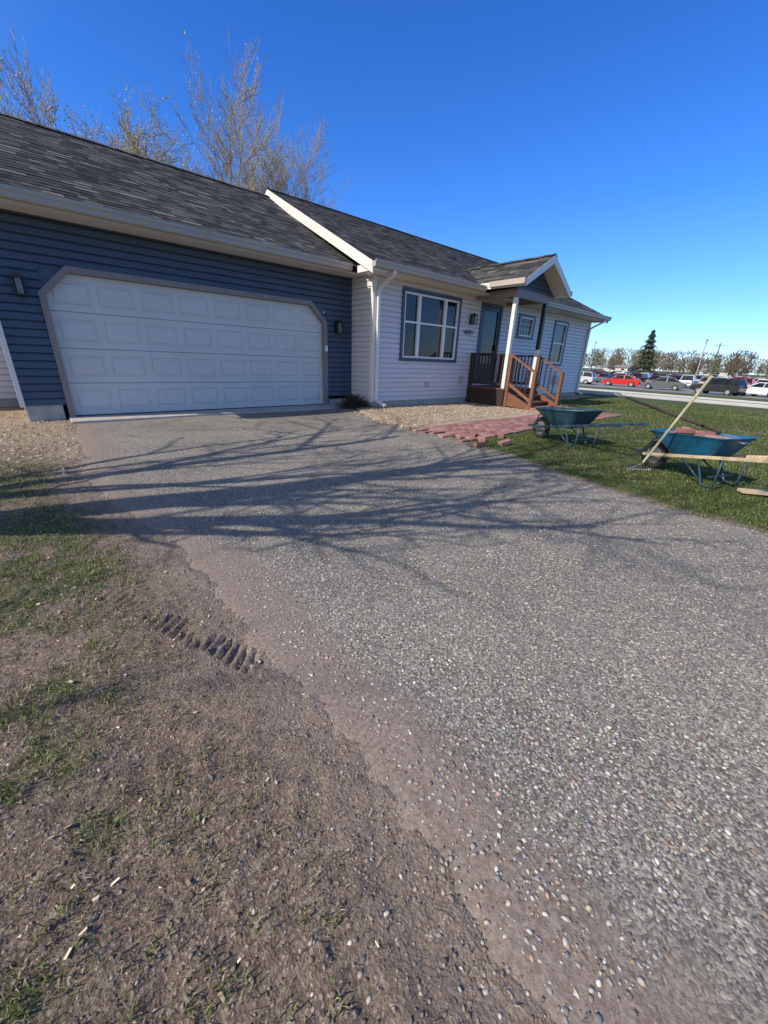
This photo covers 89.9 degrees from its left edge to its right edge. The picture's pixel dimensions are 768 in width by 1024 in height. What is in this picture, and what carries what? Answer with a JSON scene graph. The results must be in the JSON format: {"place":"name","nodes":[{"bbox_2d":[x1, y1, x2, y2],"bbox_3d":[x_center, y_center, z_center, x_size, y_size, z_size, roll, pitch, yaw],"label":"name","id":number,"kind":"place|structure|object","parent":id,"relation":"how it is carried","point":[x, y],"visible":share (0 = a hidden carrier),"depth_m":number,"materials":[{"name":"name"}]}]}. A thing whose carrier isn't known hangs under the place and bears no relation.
{"place":"outdoors","nodes":[
{"label":"outdoors","id":0,"kind":"place"},
{"bbox_2d":[0,445,351,1023],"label":"patchy grass","id":1,"kind":"structure","parent":0,"point":[25,603],"depth_m":1.39,"materials":[{"name":"green plant"}]},
{"bbox_2d":[0,368,767,1023],"bbox_3d":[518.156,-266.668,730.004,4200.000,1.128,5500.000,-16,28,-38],"label":"ground","id":2,"kind":"structure","parent":0,"point":[296,982],"depth_m":1.00,"materials":[{"name":"soil"}]},
{"bbox_2d":[0,12,60,128],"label":"bare tree","id":3,"kind":"object","parent":2,"relation":"on","point":[34,115],"visible":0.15,"depth_m":15.20,"materials":[{"name":"brown plant"}]},
{"bbox_2d":[0,411,84,484],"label":"dry leaf litter","id":4,"kind":"object","parent":2,"relation":"on","point":[63,472],"visible":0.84,"depth_m":4.84,"materials":[{"name":"brown plant"}]},
{"bbox_2d":[25,69,198,171],"bbox_3d":[-13.198,-15.199,21.220,6.821,14.088,8.192,14,25,28],"label":"bare tree","id":5,"kind":"object","parent":2,"relation":"on","point":[138,139],"visible":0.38,"depth_m":19.38,"materials":[{"name":"brown plant"}]},
{"bbox_2d":[112,105,207,173],"bbox_3d":[-13.222,-17.052,25.468,6.755,14.402,6.918,-16,28,-38],"label":"bare tree","id":6,"kind":"object","parent":2,"relation":"on","point":[185,162],"visible":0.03,"depth_m":23.58,"materials":[{"name":"brown plant"}]},
{"bbox_2d":[107,121,217,179],"bbox_3d":[-14.519,-16.036,23.582,8.650,13.828,8.355,-16,28,-38],"label":"bare tree","id":7,"kind":"object","parent":2,"relation":"on","point":[144,150],"visible":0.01,"depth_m":22.77,"materials":[{"name":"brown plant"}]},
{"bbox_2d":[0,478,378,1023],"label":"fallen leaves","id":8,"kind":"object","parent":2,"relation":"on","point":[219,994],"visible":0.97,"depth_m":1.00,"materials":[{"name":"brown plant"}]},
{"bbox_2d":[155,27,287,193],"bbox_3d":[-9.059,-16.259,22.956,6.720,15.140,10.437,-4,22,-14],"label":"bare tree","id":9,"kind":"object","parent":2,"relation":"on","point":[227,152],"visible":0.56,"depth_m":19.48,"materials":[{"name":"brown plant"}]},
{"bbox_2d":[202,80,321,194],"bbox_3d":[-8.116,-18.130,25.372,6.583,16.873,8.146,-16,28,-38],"label":"bare tree","id":10,"kind":"object","parent":2,"relation":"on","point":[279,180],"visible":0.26,"depth_m":24.06,"materials":[{"name":"brown plant"}]},
{"bbox_2d":[0,459,545,1023],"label":"dirt pebbles","id":11,"kind":"object","parent":2,"relation":"on","point":[364,1021],"visible":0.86,"depth_m":0.98,"materials":[{"name":"stone"}]},
{"bbox_2d":[209,120,349,210],"bbox_3d":[-6.949,-17.837,27.158,8.131,15.088,7.526,-16,28,-38],"label":"bare tree","id":12,"kind":"object","parent":2,"relation":"on","point":[307,194],"visible":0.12,"depth_m":25.32,"materials":[{"name":"brown plant"}]},
{"bbox_2d":[216,48,347,212],"bbox_3d":[-7.317,-18.926,25.920,6.193,17.999,8.856,-16,28,-38],"label":"bare tree","id":13,"kind":"object","parent":2,"relation":"on","point":[283,174],"visible":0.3,"depth_m":23.84,"materials":[{"name":"brown plant"}]},
{"bbox_2d":[0,392,574,423],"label":"concrete foundation","id":14,"kind":"object","parent":2,"relation":"on","point":[44,413],"visible":0.2,"depth_m":7.43,"materials":[{"name":"grey concrete"}]},
{"bbox_2d":[0,208,352,405],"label":"garage front siding","id":15,"kind":"object","parent":14,"relation":"on","point":[30,245],"visible":0.98,"depth_m":6.13,"materials":[{"name":"blue plastic"}]},
{"bbox_2d":[9,272,27,295],"bbox_3d":[-5.226,-3.263,5.503,0.150,0.280,0.180,-16,28,-38],"label":"wall lantern","id":16,"kind":"object","parent":15,"relation":"attached to","point":[18,284],"depth_m":5.48,"materials":[{"name":"black metal"}]},
{"bbox_2d":[334,320,343,333],"bbox_3d":[-1.053,-4.315,8.963,0.150,0.280,0.180,-16,28,-38],"label":"wall lantern","id":17,"kind":"object","parent":15,"relation":"attached to","point":[337,324],"depth_m":8.94,"materials":[{"name":"black metal"}]},
{"bbox_2d":[38,266,327,417],"bbox_3d":[-3.272,-3.151,7.553,5.050,2.220,0.103,-16,28,-38],"label":"garage door trim","id":18,"kind":"structure","parent":14,"relation":"on","point":[53,281],"depth_m":6.37,"materials":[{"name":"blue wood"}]},
{"bbox_2d":[46,274,322,415],"bbox_3d":[-3.318,-3.115,7.621,4.880,2.170,0.034,-16,28,-38],"label":"garage door","id":19,"kind":"structure","parent":18,"relation":"in","point":[125,347],"depth_m":7.17,"materials":[{"name":"white metal"}]},
{"bbox_2d":[0,267,589,400],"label":"white siding","id":20,"kind":"object","parent":14,"relation":"on","point":[402,380],"visible":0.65,"depth_m":10.24,"materials":[{"name":"plastic"}]},
{"bbox_2d":[0,112,360,295],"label":"garage roof","id":21,"kind":"structure","parent":20,"relation":"on","point":[37,157],"depth_m":7.01,"materials":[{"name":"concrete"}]},
{"bbox_2d":[0,275,591,407],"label":"corner trim","id":22,"kind":"structure","parent":20,"relation":"attached to","point":[373,306],"depth_m":8.57,"materials":[{"name":"white plastic"}]},
{"bbox_2d":[0,189,607,323],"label":"rake boards and soffits","id":23,"kind":"object","parent":20,"relation":"on","point":[365,267],"visible":0.52,"depth_m":7.80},
{"bbox_2d":[0,183,611,320],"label":"gutters","id":24,"kind":"object","parent":23,"relation":"attached to","point":[18,194],"visible":0.87,"depth_m":6.38,"materials":[{"name":"white metal"}]},
{"bbox_2d":[399,286,462,362],"bbox_3d":[1.208,-4.732,9.917,2.164,1.604,0.110,-16,28,-38],"label":"front picture window","id":25,"kind":"structure","parent":20,"relation":"attached to","point":[430,325],"depth_m":9.87,"materials":[{"name":"white glass"}]},
{"bbox_2d":[469,313,477,324],"bbox_3d":[2.485,-5.358,10.678,0.150,0.280,0.180,-16,28,-38],"label":"wall lantern","id":26,"kind":"object","parent":20,"relation":"attached to","point":[472,319],"depth_m":10.66,"materials":[{"name":"black metal"}]},
{"bbox_2d":[474,302,503,381],"bbox_3d":[3.109,-5.019,11.569,1.040,2.180,0.120,-16,28,-38],"label":"entry door","id":27,"kind":"structure","parent":20,"relation":"attached to","point":[491,315],"depth_m":11.49,"materials":[{"name":"blue metal"}]},
{"bbox_2d":[374,270,605,406],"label":"downspouts","id":28,"kind":"object","parent":20,"relation":"attached to","point":[379,289],"visible":1,"depth_m":9.00,"materials":[{"name":"white metal"}]},
{"bbox_2d":[425,376,557,387],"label":"wall utility boxes","id":29,"kind":"object","parent":20,"relation":"attached to","point":[461,381],"depth_m":11.18,"materials":[{"name":"grey plastic"}]},
{"bbox_2d":[516,313,536,339],"bbox_3d":[4.609,-6.029,12.546,0.974,0.714,0.110,-16,28,-38],"label":"window","id":30,"kind":"structure","parent":20,"relation":"attached to","point":[526,326],"depth_m":12.56,"materials":[{"name":"white glass"}]},
{"bbox_2d":[548,320,569,365],"bbox_3d":[6.386,-6.187,14.143,1.004,1.504,0.110,-16,28,-38],"label":"bedroom window","id":31,"kind":"structure","parent":20,"relation":"attached to","point":[559,338],"depth_m":14.18,"materials":[{"name":"white glass"}]},
{"bbox_2d":[0,439,618,1023],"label":"dry thatch","id":32,"kind":"object","parent":2,"relation":"on","point":[150,873],"visible":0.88,"depth_m":1.06,"materials":[{"name":"brown plant"}]},
{"bbox_2d":[0,462,659,1023],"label":"soil clods","id":33,"kind":"object","parent":2,"relation":"on","point":[312,958],"visible":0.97,"depth_m":0.91,"materials":[{"name":"soil"}]},
{"bbox_2d":[346,395,600,432],"bbox_3d":[4.306,-3.261,11.715,12.780,0.086,3.480,-16,28,-38],"label":"mulch bed","id":34,"kind":"object","parent":2,"relation":"on","point":[437,423],"visible":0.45,"depth_m":8.88,"materials":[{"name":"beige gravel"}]},
{"bbox_2d":[328,392,375,408],"bbox_3d":[-0.671,-2.702,9.287,1.201,0.343,1.069,3,22,2],"label":"dormant shrub","id":35,"kind":"object","parent":34,"relation":"on","point":[354,402],"visible":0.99,"depth_m":9.14,"materials":[{"name":"brown plant"}]},
{"bbox_2d":[467,385,529,389],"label":"porch deck","id":36,"kind":"structure","parent":34,"relation":"on","point":[492,386],"depth_m":11.27,"materials":[{"name":"brown wood"}]},
{"bbox_2d":[466,353,533,405],"bbox_3d":[3.509,-3.962,11.454,1.590,1.370,1.260,-16,28,-38],"label":"porch railing","id":37,"kind":"object","parent":36,"relation":"attached to","point":[485,396],"visible":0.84,"depth_m":11.13,"materials":[{"name":"brown wood"}]},
{"bbox_2d":[477,288,549,388],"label":"porch posts and beam","id":38,"kind":"object","parent":34,"relation":"on","point":[525,297],"visible":0.9,"depth_m":10.36,"materials":[{"name":"white wood"}]},
{"bbox_2d":[467,253,561,291],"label":"porch roof","id":39,"kind":"structure","parent":38,"relation":"on","point":[525,267],"depth_m":10.05,"materials":[{"name":"grey"}]},
{"bbox_2d":[482,255,572,298],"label":"porch fascia and soffit","id":40,"kind":"structure","parent":39,"relation":"attached to","point":[551,270],"depth_m":9.94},
{"bbox_2d":[514,273,553,297],"bbox_3d":[4.002,-6.142,10.092,2.190,0.659,0.022,-16,28,-38],"label":"porch gable siding","id":41,"kind":"object","parent":38,"relation":"on","point":[539,284],"visible":0.47,"depth_m":10.26,"materials":[{"name":"blue plastic"}]},
{"bbox_2d":[503,354,564,409],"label":"porch steps","id":42,"kind":"structure","parent":34,"relation":"on","point":[515,397],"depth_m":10.63,"materials":[{"name":"brown wood"}]},
{"bbox_2d":[412,405,622,446],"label":"paver walkway","id":43,"kind":"structure","parent":2,"relation":"on","point":[480,431],"depth_m":6.95,"materials":[{"name":"red brick"}]},
{"bbox_2d":[528,407,648,448],"bbox_3d":[2.874,-1.264,5.775,0.611,0.556,1.738,-8,24,-24],"label":"wheelbarrow","id":44,"kind":"object","parent":2,"relation":"on","point":[564,417],"visible":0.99,"depth_m":5.71,"materials":[{"name":"paint"}]},
{"bbox_2d":[603,365,635,371],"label":"distant building","id":45,"kind":"structure","parent":2,"relation":"on","point":[622,368],"depth_m":185.90,"materials":[{"name":"paint"}]},
{"bbox_2d":[629,330,658,372],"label":"spruce tree","id":46,"kind":"object","parent":2,"relation":"on","point":[643,361],"visible":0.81,"depth_m":97.67,"materials":[{"name":"green plant"}]},
{"bbox_2d":[626,375,712,471],"bbox_3d":[3.080,-0.890,4.135,0.300,1.114,0.609,0,22,-5],"label":"garden rake","id":47,"kind":"object","parent":2,"relation":"on","point":[639,467],"visible":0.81,"depth_m":4.14,"materials":[{"name":"paint"}]},
{"bbox_2d":[578,388,767,407],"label":"street kerb","id":48,"kind":"structure","parent":2,"relation":"on","point":[635,394],"depth_m":19.42,"materials":[{"name":"concrete"}]},
{"bbox_2d":[579,381,767,398],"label":"parking lot","id":49,"kind":"structure","parent":2,"relation":"on","point":[639,387],"depth_m":47.97,"materials":[{"name":"grey asphalt"}]},
{"bbox_2d":[580,371,596,383],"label":"parked car","id":50,"kind":"object","parent":49,"relation":"on","point":[588,377],"visible":0.52,"depth_m":54.85,"materials":[{"name":"paint"}]},
{"bbox_2d":[596,371,606,374],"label":"parked car","id":51,"kind":"object","parent":49,"relation":"on","point":[598,372],"visible":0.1,"depth_m":80.34,"materials":[{"name":"paint"}]},
{"bbox_2d":[596,373,614,381],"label":"parked car","id":52,"kind":"object","parent":49,"relation":"on","point":[601,376],"visible":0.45,"depth_m":62.90,"materials":[{"name":"paint"}]},
{"bbox_2d":[601,375,641,386],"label":"parked car","id":53,"kind":"object","parent":49,"relation":"on","point":[630,380],"visible":0.98,"depth_m":52.75,"materials":[{"name":"paint"}]},
{"bbox_2d":[615,373,633,376],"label":"parked car","id":54,"kind":"object","parent":49,"relation":"on","point":[617,374],"visible":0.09,"depth_m":60.78,"materials":[{"name":"paint"}]},
{"bbox_2d":[633,373,647,381],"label":"parked car","id":55,"kind":"object","parent":49,"relation":"on","point":[642,377],"visible":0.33,"depth_m":64.87,"materials":[{"name":"paint"}]},
{"bbox_2d":[645,375,659,381],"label":"parked car","id":56,"kind":"object","parent":49,"relation":"on","point":[653,377],"visible":0.3,"depth_m":62.94,"materials":[{"name":"paint"}]},
{"bbox_2d":[640,377,686,390],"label":"parked car","id":57,"kind":"object","parent":49,"relation":"on","point":[673,384],"visible":0.98,"depth_m":47.66,"materials":[{"name":"paint"}]},
{"bbox_2d":[671,375,682,379],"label":"parked car","id":58,"kind":"object","parent":49,"relation":"on","point":[678,377],"visible":0.06,"depth_m":60.74,"materials":[{"name":"paint"}]},
{"bbox_2d":[679,375,698,388],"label":"parked car","id":59,"kind":"object","parent":49,"relation":"on","point":[690,380],"visible":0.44,"depth_m":54.93,"materials":[{"name":"paint"}]},
{"bbox_2d":[696,375,704,380],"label":"parked car","id":60,"kind":"object","parent":49,"relation":"on","point":[699,377],"visible":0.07,"depth_m":68.51,"materials":[{"name":"paint"}]},
{"bbox_2d":[696,339,708,374],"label":"street lamp","id":61,"kind":"object","parent":49,"relation":"on","point":[702,356],"visible":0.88,"depth_m":82.73,"materials":[{"name":"grey metal"}]},
{"bbox_2d":[698,377,719,383],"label":"parked car","id":62,"kind":"object","parent":49,"relation":"on","point":[702,380],"visible":0.21,"depth_m":52.76,"materials":[{"name":"paint"}]},
{"bbox_2d":[690,378,746,395],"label":"parked car","id":63,"kind":"object","parent":49,"relation":"on","point":[728,387],"visible":0.85,"depth_m":41.26,"materials":[{"name":"paint"}]},
{"bbox_2d":[732,377,749,386],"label":"parked car","id":64,"kind":"object","parent":49,"relation":"on","point":[745,378],"visible":0.15,"depth_m":51.45,"materials":[{"name":"paint"}]},
{"bbox_2d":[747,378,755,384],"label":"parked car","id":65,"kind":"object","parent":49,"relation":"on","point":[752,381],"visible":0.09,"depth_m":55.12,"materials":[{"name":"paint"}]},
{"bbox_2d":[739,382,767,396],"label":"parked car","id":66,"kind":"object","parent":49,"relation":"on","point":[759,388],"visible":0.77,"depth_m":41.05,"materials":[{"name":"paint"}]},
{"bbox_2d":[755,379,767,383],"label":"parked car","id":67,"kind":"object","parent":49,"relation":"on","point":[763,380],"visible":0.11,"depth_m":48.96,"materials":[{"name":"paint"}]},
{"bbox_2d":[583,347,767,377],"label":"distant tree line","id":68,"kind":"object","parent":2,"relation":"on","point":[736,363],"visible":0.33,"depth_m":167.28,"materials":[{"name":"brown plant"}]},
{"bbox_2d":[634,427,767,487],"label":"wheelbarrow","id":69,"kind":"object","parent":2,"relation":"on","point":[682,443],"visible":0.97,"depth_m":4.08,"materials":[{"name":"teal metal"}]},
{"bbox_2d":[614,393,750,443],"bbox_3d":[3.291,-1.092,4.351,0.200,0.371,1.412,-11,25,-30],"label":"shovel","id":70,"kind":"object","parent":69,"relation":"on","point":[728,436],"visible":0.97,"depth_m":4.27,"materials":[{"name":"brown wood"}]},
{"bbox_2d":[710,343,724,374],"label":"utility pole","id":71,"kind":"object","parent":2,"relation":"on","point":[716,357],"visible":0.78,"depth_m":110.41,"materials":[{"name":"brown wood"}]},
{"bbox_2d":[699,368,744,376],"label":"distant building","id":72,"kind":"structure","parent":2,"relation":"on","point":[703,371],"depth_m":151.64,"materials":[{"name":"paint"}]},
{"bbox_2d":[737,488,767,495],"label":"wooden board","id":73,"kind":"object","parent":2,"relation":"on","point":[753,491],"visible":1,"depth_m":3.82,"materials":[{"name":"brown wood"}]},
{"bbox_2d":[0,0,767,374],"label":"sky","id":74,"kind":"structure","parent":0,"point":[625,141],"materials":[{"name":"blue"}]},
{"bbox_2d":[52,408,767,1023],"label":"gravel driveway","id":75,"kind":"structure","parent":0,"point":[710,966],"depth_m":1.58,"materials":[{"name":"grey gravel"}]},
{"bbox_2d":[254,188,602,314],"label":"house roof","id":76,"kind":"structure","parent":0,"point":[373,241],"depth_m":10.36,"materials":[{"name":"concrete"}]},
{"bbox_2d":[468,397,767,532],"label":"lawn grass","id":77,"kind":"structure","parent":0,"point":[642,408],"depth_m":5.39,"materials":[{"name":"green plant"}]},
{"bbox_2d":[578,389,767,404],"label":"street","id":78,"kind":"structure","parent":0,"point":[676,397],"depth_m":23.95,"materials":[{"name":"grey asphalt"}]},
{"bbox_2d":[581,392,767,408],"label":"sidewalk","id":79,"kind":"structure","parent":0,"point":[684,401],"depth_m":16.39,"materials":[{"name":"concrete"}]}
]}

